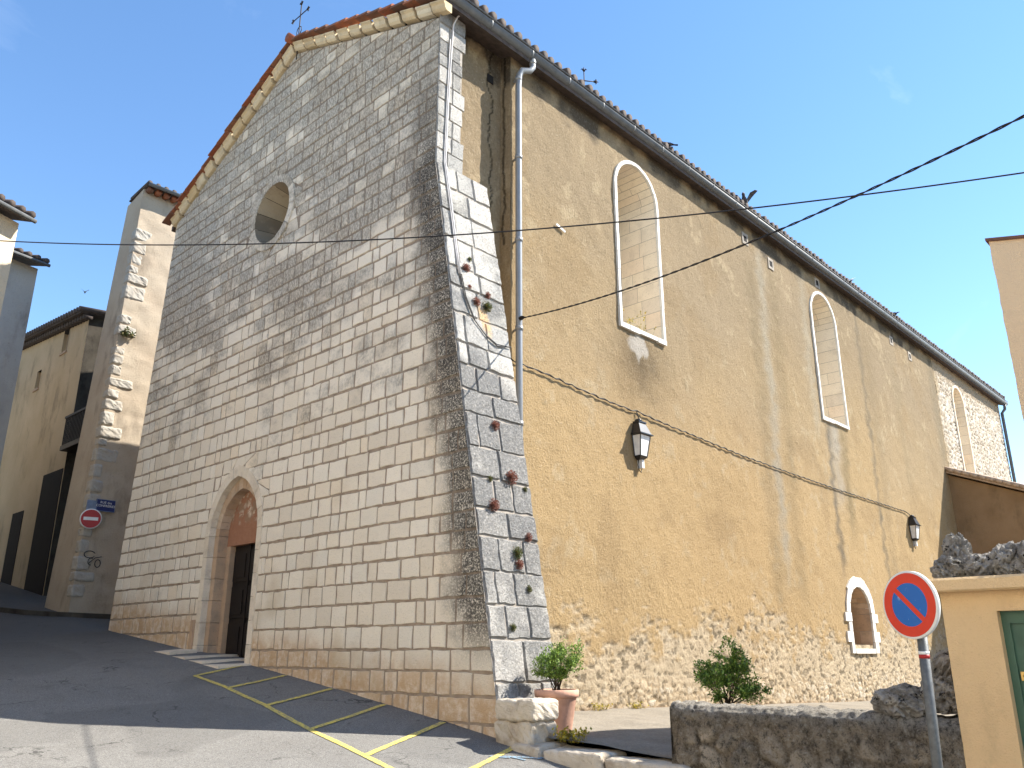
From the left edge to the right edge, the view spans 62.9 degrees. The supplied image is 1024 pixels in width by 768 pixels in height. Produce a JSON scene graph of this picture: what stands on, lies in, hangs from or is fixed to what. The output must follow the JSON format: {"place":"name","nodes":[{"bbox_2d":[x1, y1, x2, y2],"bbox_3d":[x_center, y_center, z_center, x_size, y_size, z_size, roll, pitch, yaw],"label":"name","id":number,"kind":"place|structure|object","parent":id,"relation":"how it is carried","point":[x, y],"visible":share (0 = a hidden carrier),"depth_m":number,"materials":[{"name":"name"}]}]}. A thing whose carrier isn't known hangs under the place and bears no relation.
{"place":"outdoors","nodes":[
{"label":"outdoors","id":0,"kind":"place"},
{"bbox_2d":[0,582,670,767],"bbox_3d":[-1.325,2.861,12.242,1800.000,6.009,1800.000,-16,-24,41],"label":"road","id":1,"kind":"structure","parent":0,"point":[76,692],"depth_m":11.09,"materials":[{"name":"grey asphalt"}]},
{"bbox_2d":[0,194,36,314],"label":"cream house","id":2,"kind":"structure","parent":1,"relation":"on","point":[10,211],"depth_m":18.38,"materials":[{"name":"paint"}]},
{"bbox_2d":[0,247,50,465],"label":"grey house","id":3,"kind":"structure","parent":1,"relation":"on","point":[17,300],"depth_m":24.09,"materials":[{"name":"paint"}]},
{"bbox_2d":[0,306,105,595],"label":"tan house","id":4,"kind":"structure","parent":1,"relation":"on","point":[55,371],"depth_m":28.42,"materials":[{"name":"paint"}]},
{"bbox_2d":[0,510,23,584],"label":"door","id":5,"kind":"structure","parent":4,"relation":"in","point":[16,522],"depth_m":28.33,"materials":[{"name":"black wood"}]},
{"bbox_2d":[24,468,63,594],"bbox_3d":[-14.872,4.859,26.574,1.720,4.200,0.070,-16,-24,41],"label":"door","id":6,"kind":"structure","parent":4,"relation":"in","point":[51,483],"depth_m":26.57,"materials":[{"name":"black wood"}]},
{"bbox_2d":[59,335,68,355],"bbox_3d":[-15.607,-1.414,29.395,0.620,0.830,0.210,-16,-24,41],"label":"window","id":7,"kind":"structure","parent":4,"relation":"in","point":[65,351],"depth_m":29.33,"materials":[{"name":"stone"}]},
{"bbox_2d":[59,407,85,453],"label":"balcony","id":8,"kind":"structure","parent":4,"relation":"attached to","point":[70,440],"depth_m":26.22,"materials":[{"name":"black metal"}]},
{"bbox_2d":[0,607,110,618],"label":"kerb","id":9,"kind":"structure","parent":1,"relation":"on","point":[50,613],"depth_m":21.03,"materials":[{"name":"grey concrete"}]},
{"bbox_2d":[45,180,181,613],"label":"tower house","id":10,"kind":"structure","parent":1,"relation":"on","point":[84,574],"depth_m":23.45,"materials":[{"name":"beige paint"}]},
{"bbox_2d":[79,509,101,528],"bbox_3d":[-11.107,3.565,22.091,0.531,0.531,0.227,9,-20,-26],"label":"no entry sign","id":11,"kind":"object","parent":10,"relation":"attached to","point":[90,519],"visible":1,"depth_m":22.00,"materials":[{"name":"red metal"}]},
{"bbox_2d":[96,499,115,512],"bbox_3d":[-10.893,3.261,22.455,0.045,0.320,0.494,-16,-24,41],"label":"street plate","id":12,"kind":"object","parent":10,"relation":"attached to","point":[103,505],"visible":1,"depth_m":22.44,"materials":[{"name":"blue metal"}]},
{"bbox_2d":[120,326,135,338],"bbox_3d":[-10.938,-1.469,23.918,0.379,0.328,0.476,-16,-24,41],"label":"weed","id":13,"kind":"object","parent":10,"relation":"on","point":[129,334],"visible":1,"depth_m":23.87,"materials":[{"name":"green plant"}]},
{"bbox_2d":[195,666,511,767],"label":"road marking","id":14,"kind":"object","parent":1,"relation":"on","point":[385,765],"visible":0.99,"depth_m":10.85,"materials":[{"name":"yellow paint"}]},
{"bbox_2d":[108,0,1015,743],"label":"church","id":15,"kind":"structure","parent":1,"relation":"on","point":[326,450],"depth_m":16.86,"materials":[{"name":"stone"}]},
{"bbox_2d":[250,174,295,250],"bbox_3d":[-4.896,-3.622,18.554,1.748,1.748,0.978,-16,-24,41],"label":"round window","id":16,"kind":"structure","parent":15,"relation":"in","point":[273,210],"depth_m":18.71,"materials":[{"name":"stone"}]},
{"bbox_2d":[291,1,309,59],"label":"iron cross","id":17,"kind":"object","parent":15,"relation":"attached to","point":[293,20],"visible":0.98,"depth_m":19.32,"materials":[{"name":"black metal"}]},
{"bbox_2d":[444,15,460,273],"bbox_3d":[-0.808,-4.588,14.831,0.437,6.103,0.653,-16,-24,41],"label":"conduit","id":18,"kind":"object","parent":15,"relation":"attached to","point":[445,156],"visible":0.89,"depth_m":14.58,"materials":[{"name":"grey metal"}]},
{"bbox_2d":[462,263,470,271],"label":"sedum tuft","id":19,"kind":"object","parent":15,"relation":"attached to","point":[467,268],"visible":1,"depth_m":13.77,"materials":[{"name":"red plant"}]},
{"bbox_2d":[473,296,480,306],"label":"sedum tuft","id":20,"kind":"object","parent":15,"relation":"attached to","point":[477,301],"visible":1,"depth_m":13.62,"materials":[{"name":"red plant"}]},
{"bbox_2d":[460,274,510,347],"bbox_3d":[-0.402,-1.176,13.659,1.029,1.140,0.123,12,-22,-34],"label":"hanging cable","id":21,"kind":"object","parent":15,"relation":"attached to","point":[467,301],"visible":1,"depth_m":13.48,"materials":[{"name":"grey rubber"}]},
{"bbox_2d":[482,301,491,311],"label":"sedum tuft","id":22,"kind":"object","parent":15,"relation":"attached to","point":[487,306],"visible":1,"depth_m":13.77,"materials":[{"name":"green plant"}]},
{"bbox_2d":[489,498,499,511],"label":"sedum tuft","id":23,"kind":"object","parent":15,"relation":"attached to","point":[496,507],"visible":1,"depth_m":12.05,"materials":[{"name":"red plant"}]},
{"bbox_2d":[491,420,499,429],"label":"sedum tuft","id":24,"kind":"object","parent":15,"relation":"attached to","point":[495,424],"visible":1,"depth_m":12.76,"materials":[{"name":"red plant"}]},
{"bbox_2d":[505,470,518,484],"bbox_3d":[-0.001,1.404,12.556,0.170,0.261,0.254,-16,-24,41],"label":"sedum tuft","id":25,"kind":"object","parent":15,"relation":"attached to","point":[511,476],"visible":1,"depth_m":12.54,"materials":[{"name":"red plant"}]},
{"bbox_2d":[510,624,516,631],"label":"sedum tuft","id":26,"kind":"object","parent":15,"relation":"attached to","point":[513,627],"visible":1,"depth_m":11.39,"materials":[{"name":"green plant"}]},
{"bbox_2d":[512,546,522,559],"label":"sedum tuft","id":27,"kind":"object","parent":15,"relation":"attached to","point":[518,552],"visible":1,"depth_m":12.02,"materials":[{"name":"green plant"}]},
{"bbox_2d":[515,559,523,569],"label":"sedum tuft","id":28,"kind":"object","parent":15,"relation":"attached to","point":[520,564],"visible":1,"depth_m":11.95,"materials":[{"name":"red plant"}]},
{"bbox_2d":[525,532,532,541],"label":"sedum tuft","id":29,"kind":"object","parent":15,"relation":"attached to","point":[528,539],"visible":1,"depth_m":12.34,"materials":[{"name":"red plant"}]},
{"bbox_2d":[582,67,597,84],"bbox_3d":[1.724,-6.875,19.892,0.710,1.550,0.032,2,-18,-8],"label":"iron cross","id":30,"kind":"object","parent":15,"relation":"on","point":[595,81],"visible":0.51,"depth_m":20.04,"materials":[{"name":"black metal"}]},
{"bbox_2d":[623,309,655,330],"bbox_3d":[2.557,-1.325,18.387,1.189,0.604,0.587,10,-20,-28],"label":"weed","id":31,"kind":"object","parent":15,"relation":"on","point":[638,321],"visible":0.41,"depth_m":18.40,"materials":[{"name":"beige plant"}]},
{"bbox_2d":[613,160,666,346],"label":"window","id":32,"kind":"structure","parent":15,"relation":"in","point":[637,243],"depth_m":19.53,"materials":[{"name":"stone"}]},
{"bbox_2d":[631,418,653,472],"bbox_3d":[2.631,1.232,16.932,0.279,1.111,0.439,-16,-24,41],"label":"wall lantern","id":33,"kind":"object","parent":15,"relation":"attached to","point":[641,434],"depth_m":16.88,"materials":[{"name":"white glass"}]},
{"bbox_2d":[662,141,677,146],"bbox_3d":[3.784,-5.817,20.318,0.466,0.252,0.132,-2,-18,7],"label":"bird","id":34,"kind":"object","parent":15,"relation":"on","point":[670,144],"visible":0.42,"depth_m":20.27},
{"bbox_2d":[511,358,909,514],"bbox_3d":[6.426,1.890,21.031,0.100,0.671,19.681,-16,-24,41],"label":"wall cable","id":35,"kind":"object","parent":15,"relation":"attached to","point":[550,375],"depth_m":18.38,"materials":[{"name":"black rubber"}]},
{"bbox_2d":[735,190,756,202],"bbox_3d":[6.396,-5.048,23.040,0.559,0.469,0.560,7,-19,-20],"label":"bird","id":36,"kind":"object","parent":15,"relation":"on","point":[749,197],"visible":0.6,"depth_m":22.93},
{"bbox_2d":[518,114,1023,319],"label":"service cable","id":37,"kind":"object","parent":15,"relation":"attached to","point":[893,178],"visible":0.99,"depth_m":8.61,"materials":[{"name":"black rubber"}]},
{"bbox_2d":[809,291,849,429],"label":"window","id":38,"kind":"structure","parent":15,"relation":"in","point":[832,397],"depth_m":26.20,"materials":[{"name":"stone"}]},
{"bbox_2d":[844,576,880,652],"bbox_3d":[9.417,6.485,23.520,0.835,2.054,2.245,-16,-24,41],"label":"window","id":39,"kind":"structure","parent":15,"relation":"in","point":[862,617],"depth_m":23.75,"materials":[{"name":"paint"}]},
{"bbox_2d":[908,515,920,548],"bbox_3d":[13.266,4.853,27.540,0.279,1.111,0.439,-16,-24,41],"label":"wall lantern","id":40,"kind":"object","parent":15,"relation":"attached to","point":[914,525],"depth_m":27.48,"materials":[{"name":"white glass"}]},
{"bbox_2d":[939,385,975,472],"bbox_3d":[18.325,2.128,34.813,0.893,4.116,1.560,-16,-24,41],"label":"window","id":41,"kind":"structure","parent":15,"relation":"in","point":[967,457],"depth_m":35.08,"materials":[{"name":"stone"}]},
{"bbox_2d":[511,741,690,767],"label":"stone step","id":42,"kind":"object","parent":1,"relation":"on","point":[565,754],"visible":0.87,"depth_m":9.49,"materials":[{"name":"beige stone"}]},
{"bbox_2d":[669,700,965,767],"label":"parapet wall","id":43,"kind":"structure","parent":1,"relation":"on","point":[704,734],"depth_m":8.01,"materials":[{"name":"grey stone"}]},
{"bbox_2d":[870,682,925,716],"bbox_3d":[3.528,2.866,7.621,0.510,0.287,0.443,-7,-19,20],"label":"rock","id":44,"kind":"object","parent":43,"relation":"on","point":[903,699],"visible":0.87,"depth_m":7.52,"materials":[{"name":"stone"}]},
{"bbox_2d":[917,673,957,714],"bbox_3d":[3.916,2.749,7.498,0.514,0.372,0.530,8,-20,-24],"label":"rock","id":45,"kind":"object","parent":43,"relation":"on","point":[945,698],"visible":0.44,"depth_m":7.36,"materials":[{"name":"stone"}]},
{"bbox_2d":[931,648,951,677],"bbox_3d":[3.998,2.534,7.573,0.428,0.319,0.383,-4,-18,13],"label":"rock","id":46,"kind":"object","parent":45,"relation":"on","point":[940,665],"visible":0.3,"depth_m":7.49,"materials":[{"name":"stone"}]},
{"bbox_2d":[883,571,942,767],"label":"no parking sign","id":47,"kind":"object","parent":1,"relation":"on","point":[911,605],"visible":1,"depth_m":5.54,"materials":[{"name":"metal"}]},
{"bbox_2d":[944,467,1023,553],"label":"annexe","id":48,"kind":"structure","parent":1,"relation":"on","point":[989,513],"depth_m":30.69,"materials":[{"name":"beige paint"}]},
{"bbox_2d":[985,235,1023,420],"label":"tall building","id":49,"kind":"structure","parent":1,"relation":"on","point":[1007,254],"depth_m":13.16,"materials":[{"name":"paint"}]},
{"bbox_2d":[0,172,1023,245],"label":"overhead wire","id":50,"kind":"object","parent":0,"point":[539,228],"visible":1,"depth_m":8.71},
{"bbox_2d":[0,0,1023,483],"label":"sky","id":51,"kind":"structure","parent":0,"point":[786,101],"materials":[{"name":"blue"}]},
{"bbox_2d":[494,696,558,746],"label":"stone pier","id":52,"kind":"structure","parent":0,"point":[528,720],"depth_m":10.25,"materials":[{"name":"white stone"}]},
{"bbox_2d":[546,700,955,757],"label":"yard","id":53,"kind":"structure","parent":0,"point":[644,731],"depth_m":12.04,"materials":[{"name":"beige concrete"}]},
{"bbox_2d":[529,637,584,733],"bbox_3d":[0.598,3.904,10.981,0.629,1.244,0.774,12,-21,-33],"label":"potted shrub","id":54,"kind":"object","parent":53,"relation":"on","point":[551,663],"visible":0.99,"depth_m":10.87,"materials":[{"name":"green plant"}]},
{"bbox_2d":[552,724,591,742],"bbox_3d":[0.742,4.207,10.059,0.516,0.220,0.350,-11,-21,30],"label":"weed","id":55,"kind":"object","parent":53,"relation":"on","point":[564,734],"visible":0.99,"depth_m":10.03,"materials":[{"name":"green plant"}]},
{"bbox_2d":[591,703,612,710],"bbox_3d":[1.520,5.538,14.412,0.280,0.147,0.524,-16,-24,41],"label":"weed","id":56,"kind":"object","parent":53,"relation":"on","point":[600,706],"visible":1,"depth_m":14.36,"materials":[{"name":"yellow plant"}]},
{"bbox_2d":[627,701,648,708],"bbox_3d":[2.304,5.819,15.193,0.298,0.162,0.543,-16,-24,41],"label":"weed","id":57,"kind":"object","parent":53,"relation":"on","point":[637,707],"visible":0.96,"depth_m":15.09,"materials":[{"name":"yellow plant"}]},
{"bbox_2d":[691,635,772,704],"bbox_3d":[2.669,3.774,10.281,1.048,1.345,0.639,-9,-20,26],"label":"bush","id":58,"kind":"object","parent":53,"relation":"on","point":[708,675],"visible":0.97,"depth_m":10.26,"materials":[{"name":"green plant"}]},
{"bbox_2d":[928,574,1023,767],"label":"gatehouse","id":59,"kind":"object","parent":53,"relation":"on","point":[983,616],"visible":0.91,"depth_m":7.07,"materials":[{"name":"beige paint"}]},
{"bbox_2d":[930,555,964,578],"bbox_3d":[3.966,1.664,7.588,0.310,0.246,0.372,-16,-24,41],"label":"rock","id":60,"kind":"object","parent":59,"relation":"on","point":[944,566],"visible":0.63,"depth_m":7.49,"materials":[{"name":"stone"}]},
{"bbox_2d":[941,532,972,560],"bbox_3d":[4.065,1.523,7.665,0.247,0.342,0.259,6,-19,-19],"label":"rock","id":61,"kind":"object","parent":60,"relation":"on","point":[957,546],"visible":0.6,"depth_m":7.61,"materials":[{"name":"stone"}]},
{"bbox_2d":[961,553,993,576],"bbox_3d":[4.149,1.616,7.444,0.363,0.230,0.386,-2,-18,7],"label":"rock","id":62,"kind":"object","parent":59,"relation":"on","point":[975,564],"visible":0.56,"depth_m":7.33,"materials":[{"name":"stone"}]},
{"bbox_2d":[988,541,1019,574],"bbox_3d":[4.334,1.530,7.323,0.356,0.303,0.364,-1,-18,4],"label":"rock","id":63,"kind":"object","parent":59,"relation":"on","point":[1002,556],"visible":0.57,"depth_m":7.21,"materials":[{"name":"stone"}]},
{"bbox_2d":[1009,540,1023,573],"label":"rock","id":64,"kind":"object","parent":59,"relation":"on","point":[1018,566],"visible":0.66,"depth_m":7.14,"materials":[{"name":"stone"}]},
{"bbox_2d":[1011,623,1023,696],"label":"door","id":65,"kind":"structure","parent":59,"relation":"in","point":[1017,628],"depth_m":7.06,"materials":[{"name":"green paint"}]}
]}

